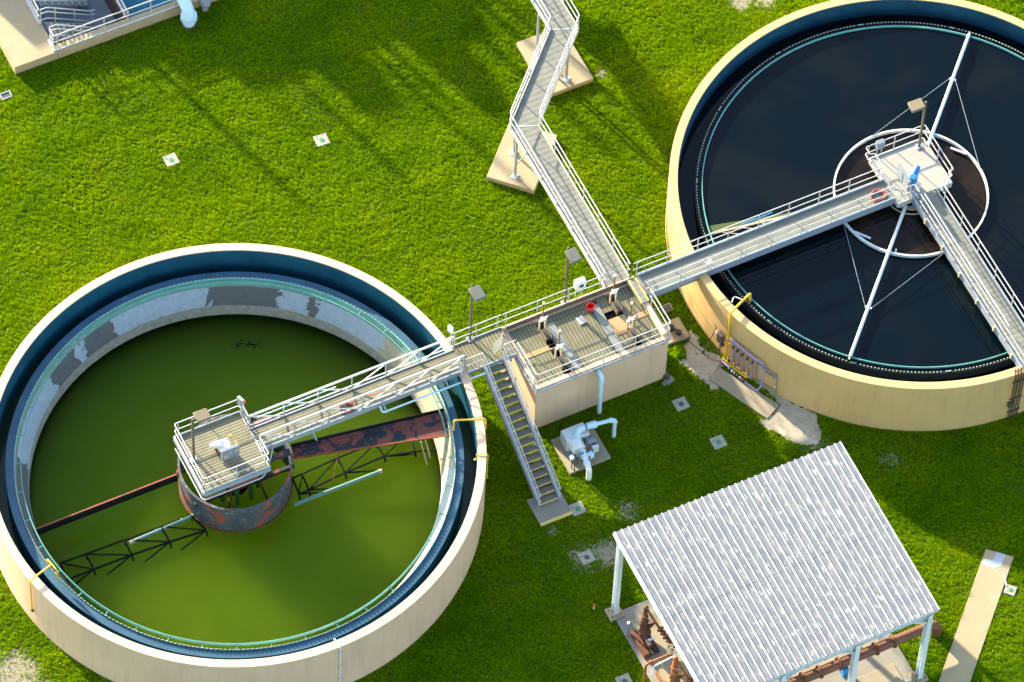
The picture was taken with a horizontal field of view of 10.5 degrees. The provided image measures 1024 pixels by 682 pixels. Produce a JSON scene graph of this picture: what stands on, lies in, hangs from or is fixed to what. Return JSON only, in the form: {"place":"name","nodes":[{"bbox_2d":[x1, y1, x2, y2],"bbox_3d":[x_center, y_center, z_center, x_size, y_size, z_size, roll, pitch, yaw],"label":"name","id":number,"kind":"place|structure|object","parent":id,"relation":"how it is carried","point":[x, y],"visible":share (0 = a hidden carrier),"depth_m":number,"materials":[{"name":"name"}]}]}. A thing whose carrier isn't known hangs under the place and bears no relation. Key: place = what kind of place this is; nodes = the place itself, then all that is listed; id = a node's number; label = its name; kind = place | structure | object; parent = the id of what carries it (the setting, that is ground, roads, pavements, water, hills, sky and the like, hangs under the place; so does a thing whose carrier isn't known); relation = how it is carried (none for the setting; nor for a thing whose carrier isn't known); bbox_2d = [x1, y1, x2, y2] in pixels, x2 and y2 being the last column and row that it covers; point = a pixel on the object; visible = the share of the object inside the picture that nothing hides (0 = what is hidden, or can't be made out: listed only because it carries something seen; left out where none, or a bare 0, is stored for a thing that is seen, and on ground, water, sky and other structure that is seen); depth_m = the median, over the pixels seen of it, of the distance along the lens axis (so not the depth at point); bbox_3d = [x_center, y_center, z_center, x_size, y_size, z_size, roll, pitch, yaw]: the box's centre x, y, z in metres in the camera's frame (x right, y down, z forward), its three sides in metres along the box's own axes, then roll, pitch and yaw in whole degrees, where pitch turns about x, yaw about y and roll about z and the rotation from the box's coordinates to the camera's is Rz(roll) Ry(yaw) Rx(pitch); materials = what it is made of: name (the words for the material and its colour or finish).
{"place":"outdoors","nodes":[
{"label":"outdoors","id":0,"kind":"place"},
{"bbox_2d":[0,0,1023,681],"bbox_3d":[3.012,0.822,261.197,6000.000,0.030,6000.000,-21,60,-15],"label":"ground","id":1,"kind":"structure","parent":0,"point":[32,674],"depth_m":264.97,"materials":[{"name":"plant"}]},
{"bbox_2d":[0,90,12,100],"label":"floor drain","id":2,"kind":"object","parent":1,"relation":"on","point":[5,95],"visible":1,"depth_m":268.61,"materials":[{"name":"concrete"}]},
{"bbox_2d":[0,0,217,73],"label":"basin","id":3,"kind":"object","parent":1,"relation":"on","point":[26,43],"visible":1,"depth_m":270.38,"materials":[{"name":"concrete"}]},
{"bbox_2d":[34,0,86,6],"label":"metal stair","id":4,"kind":"object","parent":3,"relation":"on","point":[68,3],"visible":1,"depth_m":272.13,"materials":[{"name":"metal"}]},
{"bbox_2d":[39,7,103,43],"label":"metal stair","id":5,"kind":"object","parent":3,"relation":"on","point":[56,28],"visible":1,"depth_m":270.67,"materials":[{"name":"metal"}]},
{"bbox_2d":[119,0,175,17],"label":"water","id":6,"kind":"structure","parent":3,"relation":"in","point":[129,3],"depth_m":272.56,"materials":[{"name":"blue liquid"}]},
{"bbox_2d":[177,0,197,29],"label":"inlet pipe","id":7,"kind":"object","parent":3,"relation":"attached to","point":[188,16],"visible":1,"depth_m":270.59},
{"bbox_2d":[162,152,179,166],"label":"access cover","id":8,"kind":"object","parent":1,"relation":"on","point":[170,159],"visible":1,"depth_m":266.77,"materials":[{"name":"concrete"}]},
{"bbox_2d":[200,0,210,11],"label":"pipe","id":9,"kind":"object","parent":1,"relation":"on","point":[205,5],"visible":1,"depth_m":271.25,"materials":[{"name":"grey paint"}]},
{"bbox_2d":[0,243,486,681],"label":"settling tank","id":10,"kind":"object","parent":1,"relation":"on","point":[113,309],"visible":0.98,"depth_m":255.70,"materials":[{"name":"paint"}]},
{"bbox_2d":[29,559,58,611],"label":"yellow pipe","id":11,"kind":"object","parent":10,"relation":"attached to","point":[42,571],"visible":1,"depth_m":249.62,"materials":[{"name":"metal"}]},
{"bbox_2d":[33,474,176,537],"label":"surface skimmer","id":12,"kind":"object","parent":10,"relation":"attached to","point":[106,504],"visible":1,"depth_m":253.93,"materials":[{"name":"black metal"}]},
{"bbox_2d":[60,514,208,586],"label":"rake arm","id":13,"kind":"object","parent":10,"relation":"attached to","point":[165,543],"visible":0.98,"depth_m":253.76},
{"bbox_2d":[29,314,440,648],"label":"water","id":14,"kind":"structure","parent":10,"relation":"in","point":[117,413],"depth_m":255.62,"materials":[{"name":"green liquid"}]},
{"bbox_2d":[129,514,194,544],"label":"skimmer pipe","id":15,"kind":"object","parent":14,"relation":"on","point":[149,534],"visible":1,"depth_m":254.36,"materials":[{"name":"grey metal"}]},
{"bbox_2d":[176,414,294,532],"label":"feed well","id":16,"kind":"object","parent":14,"relation":"on","point":[248,519],"visible":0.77,"depth_m":254.27,"materials":[{"name":"black metal"}]},
{"bbox_2d":[220,475,267,507],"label":"pier","id":17,"kind":"structure","parent":14,"relation":"in","point":[237,492],"depth_m":254.82,"materials":[{"name":"black metal"}]},
{"bbox_2d":[217,340,275,347],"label":"floating scum","id":18,"kind":"object","parent":14,"relation":"on","point":[249,343],"visible":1,"depth_m":260.30,"materials":[{"name":"green"}]},
{"bbox_2d":[293,469,382,506],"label":"skimmer pipe","id":19,"kind":"object","parent":14,"relation":"on","point":[338,487],"visible":1,"depth_m":255.83,"materials":[{"name":"grey metal"}]},
{"bbox_2d":[0,322,475,573],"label":"water","id":20,"kind":"structure","parent":10,"relation":"in","point":[469,471],"depth_m":255.69,"materials":[{"name":"blue liquid"}]},
{"bbox_2d":[173,336,485,499],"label":"access bridge","id":21,"kind":"structure","parent":10,"relation":"on","point":[210,472],"depth_m":254.06,"materials":[{"name":"grey metal"}]},
{"bbox_2d":[190,408,210,462],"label":"lamp post","id":22,"kind":"object","parent":21,"relation":"on","point":[201,415],"visible":1,"depth_m":250.42,"materials":[{"name":"grey metal"}]},
{"bbox_2d":[210,434,239,463],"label":"drive unit","id":23,"kind":"object","parent":21,"relation":"on","point":[224,449],"visible":1,"depth_m":252.74,"materials":[{"name":"grey paint"}]},
{"bbox_2d":[237,395,250,423],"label":"switch cabinet","id":24,"kind":"object","parent":21,"relation":"on","point":[241,401],"visible":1,"depth_m":253.42,"materials":[{"name":"grey metal"}]},
{"bbox_2d":[338,392,381,413],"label":"life ring","id":25,"kind":"object","parent":21,"relation":"on","point":[349,403],"visible":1,"depth_m":254.68,"materials":[{"name":"plastic"}]},
{"bbox_2d":[334,638,341,681],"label":"wall conduit","id":26,"kind":"object","parent":10,"relation":"attached to","point":[340,677],"depth_m":248.98,"materials":[{"name":"white metal"}]},
{"bbox_2d":[292,441,436,499],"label":"rake arm","id":27,"kind":"object","parent":10,"relation":"attached to","point":[311,488],"visible":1,"depth_m":256.54},
{"bbox_2d":[290,408,449,483],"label":"scum trough","id":28,"kind":"object","parent":10,"relation":"attached to","point":[425,426],"visible":1,"depth_m":256.03,"materials":[{"name":"black metal"}]},
{"bbox_2d":[447,324,452,345],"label":"electrical switch","id":29,"kind":"object","parent":10,"relation":"on","point":[450,329],"visible":1,"depth_m":255.93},
{"bbox_2d":[458,356,462,377],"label":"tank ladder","id":30,"kind":"object","parent":10,"relation":"attached to","point":[461,374],"visible":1,"depth_m":255.70,"materials":[{"name":"white metal"}]},
{"bbox_2d":[453,418,486,430],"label":"yellow pipe","id":31,"kind":"object","parent":10,"relation":"attached to","point":[469,420],"visible":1,"depth_m":254.38,"materials":[{"name":"metal"}]},
{"bbox_2d":[474,454,487,478],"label":"pipe","id":32,"kind":"object","parent":10,"relation":"hanging from","point":[487,462],"visible":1,"depth_m":254.09,"materials":[{"name":"metal"}]},
{"bbox_2d":[313,133,329,146],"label":"access cover","id":33,"kind":"object","parent":1,"relation":"on","point":[320,140],"visible":1,"depth_m":267.68,"materials":[{"name":"concrete"}]},
{"bbox_2d":[486,122,556,193],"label":"concrete pad","id":34,"kind":"object","parent":1,"relation":"on","point":[501,171],"visible":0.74,"depth_m":266.76,"materials":[{"name":"beige concrete"}]},
{"bbox_2d":[509,0,630,286],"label":"elevated walkway","id":35,"kind":"structure","parent":34,"relation":"on","point":[530,139],"depth_m":263.55,"materials":[{"name":"white metal"}]},
{"bbox_2d":[527,488,572,526],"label":"concrete pad","id":36,"kind":"object","parent":1,"relation":"on","point":[549,512],"visible":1,"depth_m":256.35,"materials":[{"name":"grey concrete"}]},
{"bbox_2d":[451,315,560,508],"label":"metal stair","id":37,"kind":"object","parent":36,"relation":"on","point":[477,351],"visible":1,"depth_m":256.60,"materials":[{"name":"grey metal"}]},
{"bbox_2d":[465,284,485,342],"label":"lamp post","id":38,"kind":"object","parent":37,"relation":"on","point":[477,293],"visible":1,"depth_m":253.55,"materials":[{"name":"grey metal"}]},
{"bbox_2d":[493,333,502,353],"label":"stair gate","id":39,"kind":"structure","parent":37,"relation":"attached to","point":[501,340],"depth_m":256.46,"materials":[{"name":"white metal"}]},
{"bbox_2d":[516,31,593,96],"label":"concrete pad","id":40,"kind":"object","parent":1,"relation":"on","point":[579,74],"visible":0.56,"depth_m":270.25,"materials":[{"name":"beige concrete"}]},
{"bbox_2d":[568,501,586,516],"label":"access cover","id":41,"kind":"object","parent":1,"relation":"on","point":[577,508],"visible":1,"depth_m":256.53,"materials":[{"name":"concrete"}]},
{"bbox_2d":[550,429,610,474],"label":"concrete pad","id":42,"kind":"object","parent":1,"relation":"on","point":[602,455],"visible":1,"depth_m":258.06,"materials":[{"name":"grey concrete"}]},
{"bbox_2d":[560,417,617,480],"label":"pump set","id":43,"kind":"object","parent":42,"relation":"on","point":[576,440],"visible":1,"depth_m":257.50,"materials":[{"name":"white metal"}]},
{"bbox_2d":[500,275,670,428],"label":"valve chamber","id":44,"kind":"object","parent":1,"relation":"on","point":[598,337],"visible":0.88,"depth_m":258.07,"materials":[{"name":"paint"}]},
{"bbox_2d":[538,302,551,341],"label":"sluice gate","id":45,"kind":"structure","parent":44,"relation":"attached to","point":[546,334],"depth_m":257.62,"materials":[{"name":"metal"}]},
{"bbox_2d":[554,329,568,369],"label":"sluice gate","id":46,"kind":"structure","parent":44,"relation":"attached to","point":[560,359],"depth_m":256.82,"materials":[{"name":"metal"}]},
{"bbox_2d":[560,246,581,303],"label":"lamp post","id":47,"kind":"object","parent":44,"relation":"on","point":[573,256],"visible":1,"depth_m":254.85,"materials":[{"name":"grey metal"}]},
{"bbox_2d":[574,276,585,297],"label":"control box","id":48,"kind":"object","parent":44,"relation":"attached to","point":[579,283],"visible":1,"depth_m":257.71,"materials":[{"name":"metal"}]},
{"bbox_2d":[587,302,594,311],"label":"bucket","id":49,"kind":"object","parent":44,"relation":"on","point":[590,306],"visible":1,"depth_m":258.53,"materials":[{"name":"red plastic"}]},
{"bbox_2d":[595,368,604,413],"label":"drain pipe","id":50,"kind":"object","parent":44,"relation":"attached to","point":[600,390],"visible":1,"depth_m":257.87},
{"bbox_2d":[609,274,622,314],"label":"sluice gate","id":51,"kind":"structure","parent":44,"relation":"attached to","point":[616,306],"depth_m":258.61,"materials":[{"name":"metal"}]},
{"bbox_2d":[626,302,639,341],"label":"sluice gate","id":52,"kind":"structure","parent":44,"relation":"attached to","point":[632,332],"depth_m":257.78,"materials":[{"name":"metal"}]},
{"bbox_2d":[577,549,595,564],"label":"access cover","id":53,"kind":"object","parent":1,"relation":"on","point":[586,557],"visible":1,"depth_m":255.09,"materials":[{"name":"concrete"}]},
{"bbox_2d":[615,673,632,681],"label":"access cover","id":54,"kind":"object","parent":1,"relation":"on","point":[626,677],"visible":1,"depth_m":251.59,"materials":[{"name":"concrete"}]},
{"bbox_2d":[643,652,671,681],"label":"rust pipe","id":55,"kind":"object","parent":1,"relation":"on","point":[650,662],"visible":1,"depth_m":250.80,"materials":[{"name":"orange metal"}]},
{"bbox_2d":[651,653,678,675],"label":"white conduit","id":56,"kind":"object","parent":55,"relation":"attached to","point":[662,662],"visible":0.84,"depth_m":250.70,"materials":[{"name":"white plastic"}]},
{"bbox_2d":[666,644,677,659],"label":"hand wheel","id":57,"kind":"object","parent":55,"relation":"attached to","point":[672,650],"visible":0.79,"depth_m":251.01,"materials":[{"name":"metal"}]},
{"bbox_2d":[660,303,673,313],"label":"access hatch","id":58,"kind":"object","parent":1,"relation":"on","point":[667,307],"visible":0.82,"depth_m":262.81,"materials":[{"name":"grey concrete"}]},
{"bbox_2d":[662,373,674,385],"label":"hose bib","id":59,"kind":"object","parent":1,"relation":"on","point":[669,379],"visible":1,"depth_m":260.45,"materials":[{"name":"grey concrete"}]},
{"bbox_2d":[663,317,689,345],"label":"concrete pad","id":60,"kind":"object","parent":1,"relation":"on","point":[677,324],"visible":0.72,"depth_m":261.95,"materials":[{"name":"beige concrete"}]},
{"bbox_2d":[669,324,681,335],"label":"hose fitting","id":61,"kind":"object","parent":60,"relation":"on","point":[673,328],"visible":0.94,"depth_m":261.80,"materials":[{"name":"black metal"}]},
{"bbox_2d":[668,343,686,359],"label":"weed clump","id":62,"kind":"object","parent":1,"relation":"on","point":[677,352],"visible":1,"depth_m":261.36,"materials":[{"name":"green plant"}]},
{"bbox_2d":[672,396,689,411],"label":"access cover","id":63,"kind":"object","parent":1,"relation":"on","point":[681,403],"visible":1,"depth_m":259.89,"materials":[{"name":"concrete"}]},
{"bbox_2d":[678,330,723,389],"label":"gravel","id":64,"kind":"structure","parent":1,"relation":"on","point":[704,366],"depth_m":261.29,"materials":[{"name":"grey gravel"}]},
{"bbox_2d":[702,324,716,353],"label":"hooked pole","id":65,"kind":"object","parent":64,"relation":"on","point":[703,351],"visible":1,"depth_m":260.88,"materials":[{"name":"metal"}]},
{"bbox_2d":[709,434,727,449],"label":"access cover","id":66,"kind":"object","parent":1,"relation":"on","point":[718,441],"visible":1,"depth_m":258.78,"materials":[{"name":"concrete"}]},
{"bbox_2d":[716,330,724,354],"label":"electrical box","id":67,"kind":"object","parent":1,"relation":"on","point":[720,338],"visible":1,"depth_m":260.29,"materials":[{"name":"metal"}]},
{"bbox_2d":[710,367,778,418],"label":"concrete slab","id":68,"kind":"structure","parent":1,"relation":"on","point":[764,406],"depth_m":260.30,"materials":[{"name":"grey concrete"}]},
{"bbox_2d":[616,599,912,681],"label":"concrete slab","id":69,"kind":"structure","parent":1,"relation":"on","point":[896,658],"depth_m":252.41,"materials":[{"name":"beige concrete"}]},
{"bbox_2d":[627,621,629,635],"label":"grey post","id":70,"kind":"object","parent":69,"relation":"on","point":[628,622],"visible":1,"depth_m":252.24,"materials":[{"name":"metal"}]},
{"bbox_2d":[631,605,675,658],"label":"rusty pump","id":71,"kind":"object","parent":69,"relation":"on","point":[647,646],"visible":0.98,"depth_m":252.03,"materials":[{"name":"metal"}]},
{"bbox_2d":[663,656,694,681],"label":"rusty pump","id":72,"kind":"object","parent":69,"relation":"on","point":[674,676],"visible":0.99,"depth_m":250.49,"materials":[{"name":"metal"}]},
{"bbox_2d":[655,672,662,681],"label":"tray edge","id":73,"kind":"object","parent":72,"relation":"attached to","point":[658,677],"visible":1,"depth_m":251.36,"materials":[{"name":"orange metal"}]},
{"bbox_2d":[630,611,903,681],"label":"plinth","id":74,"kind":"structure","parent":69,"relation":"on","point":[889,673],"depth_m":252.08,"materials":[{"name":"concrete"}]},
{"bbox_2d":[605,441,939,681],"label":"canopy","id":75,"kind":"object","parent":74,"relation":"on","point":[781,573],"visible":1,"depth_m":247.79,"materials":[{"name":"white metal"}]},
{"bbox_2d":[786,620,941,681],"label":"brown pipeline","id":76,"kind":"object","parent":69,"relation":"on","point":[841,664],"visible":0.56,"depth_m":251.54,"materials":[{"name":"metal"}]},
{"bbox_2d":[732,364,821,444],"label":"gravel","id":77,"kind":"structure","parent":1,"relation":"on","point":[796,423],"depth_m":259.54,"materials":[{"name":"grey gravel"}]},
{"bbox_2d":[665,0,1023,431],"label":"settling tank","id":78,"kind":"object","parent":1,"relation":"on","point":[809,383],"visible":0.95,"depth_m":259.35,"materials":[{"name":"beige paint"}]},
{"bbox_2d":[724,293,751,358],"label":"yellow pipe","id":79,"kind":"object","parent":78,"relation":"attached to","point":[749,295],"visible":1,"depth_m":258.93,"materials":[{"name":"metal"}]},
{"bbox_2d":[721,338,777,393],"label":"pipe manifold","id":80,"kind":"object","parent":78,"relation":"attached to","point":[741,359],"visible":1,"depth_m":260.00,"materials":[{"name":"purple paint"}]},
{"bbox_2d":[709,212,792,234],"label":"scum trough","id":81,"kind":"object","parent":78,"relation":"attached to","point":[714,228],"visible":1,"depth_m":262.08,"materials":[{"name":"beige metal"}]},
{"bbox_2d":[633,125,953,298],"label":"access bridge","id":82,"kind":"structure","parent":78,"relation":"on","point":[728,252],"depth_m":261.44,"materials":[{"name":"white metal"}]},
{"bbox_2d":[706,260,712,271],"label":"control box","id":83,"kind":"object","parent":82,"relation":"on","point":[710,261],"visible":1,"depth_m":259.05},
{"bbox_2d":[870,188,886,201],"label":"life ring","id":84,"kind":"object","parent":82,"relation":"on","point":[878,200],"visible":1,"depth_m":262.34,"materials":[{"name":"red plastic"}]},
{"bbox_2d":[875,138,884,154],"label":"junction box","id":85,"kind":"object","parent":82,"relation":"attached to","point":[880,144],"visible":1,"depth_m":262.83,"materials":[{"name":"grey paint"}]},
{"bbox_2d":[897,163,920,207],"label":"drive unit","id":86,"kind":"object","parent":82,"relation":"on","point":[905,179],"visible":1,"depth_m":262.29,"materials":[{"name":"grey paint"}]},
{"bbox_2d":[908,98,926,149],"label":"lamp post","id":87,"kind":"object","parent":82,"relation":"on","point":[916,105],"visible":1,"depth_m":261.14,"materials":[{"name":"grey metal"}]},
{"bbox_2d":[678,15,1023,381],"bbox_3d":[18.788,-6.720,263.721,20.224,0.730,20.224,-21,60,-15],"label":"water","id":88,"kind":"structure","parent":78,"relation":"in","point":[799,123],"depth_m":263.78,"materials":[{"name":"black liquid"}]},
{"bbox_2d":[833,129,988,257],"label":"feed well","id":89,"kind":"object","parent":88,"relation":"on","point":[962,150],"visible":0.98,"depth_m":263.56,"materials":[{"name":"white metal"}]},
{"bbox_2d":[844,32,979,359],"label":"surface skimmer","id":90,"kind":"object","parent":78,"relation":"attached to","point":[952,79],"visible":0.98,"depth_m":261.96,"materials":[{"name":"white metal"}]},
{"bbox_2d":[913,185,1023,374],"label":"access bridge","id":91,"kind":"structure","parent":78,"relation":"on","point":[974,273],"depth_m":260.04,"materials":[{"name":"white metal"}]},
{"bbox_2d":[1007,366,1023,418],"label":"conduit bank","id":92,"kind":"structure","parent":78,"relation":"attached to","point":[1010,404],"depth_m":258.60,"materials":[{"name":"metal"}]},
{"bbox_2d":[1003,584,1016,596],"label":"access cover","id":93,"kind":"object","parent":1,"relation":"on","point":[1010,590],"visible":1,"depth_m":254.78,"materials":[{"name":"concrete"}]},
{"bbox_2d":[939,549,1013,681],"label":"path","id":94,"kind":"structure","parent":0,"point":[974,624],"depth_m":253.81,"materials":[{"name":"concrete"}]},
{"bbox_2d":[981,552,1005,568],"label":"plastic sheet","id":95,"kind":"object","parent":94,"relation":"on","point":[997,561],"visible":1,"depth_m":255.60,"materials":[{"name":"white plastic"}]}
]}

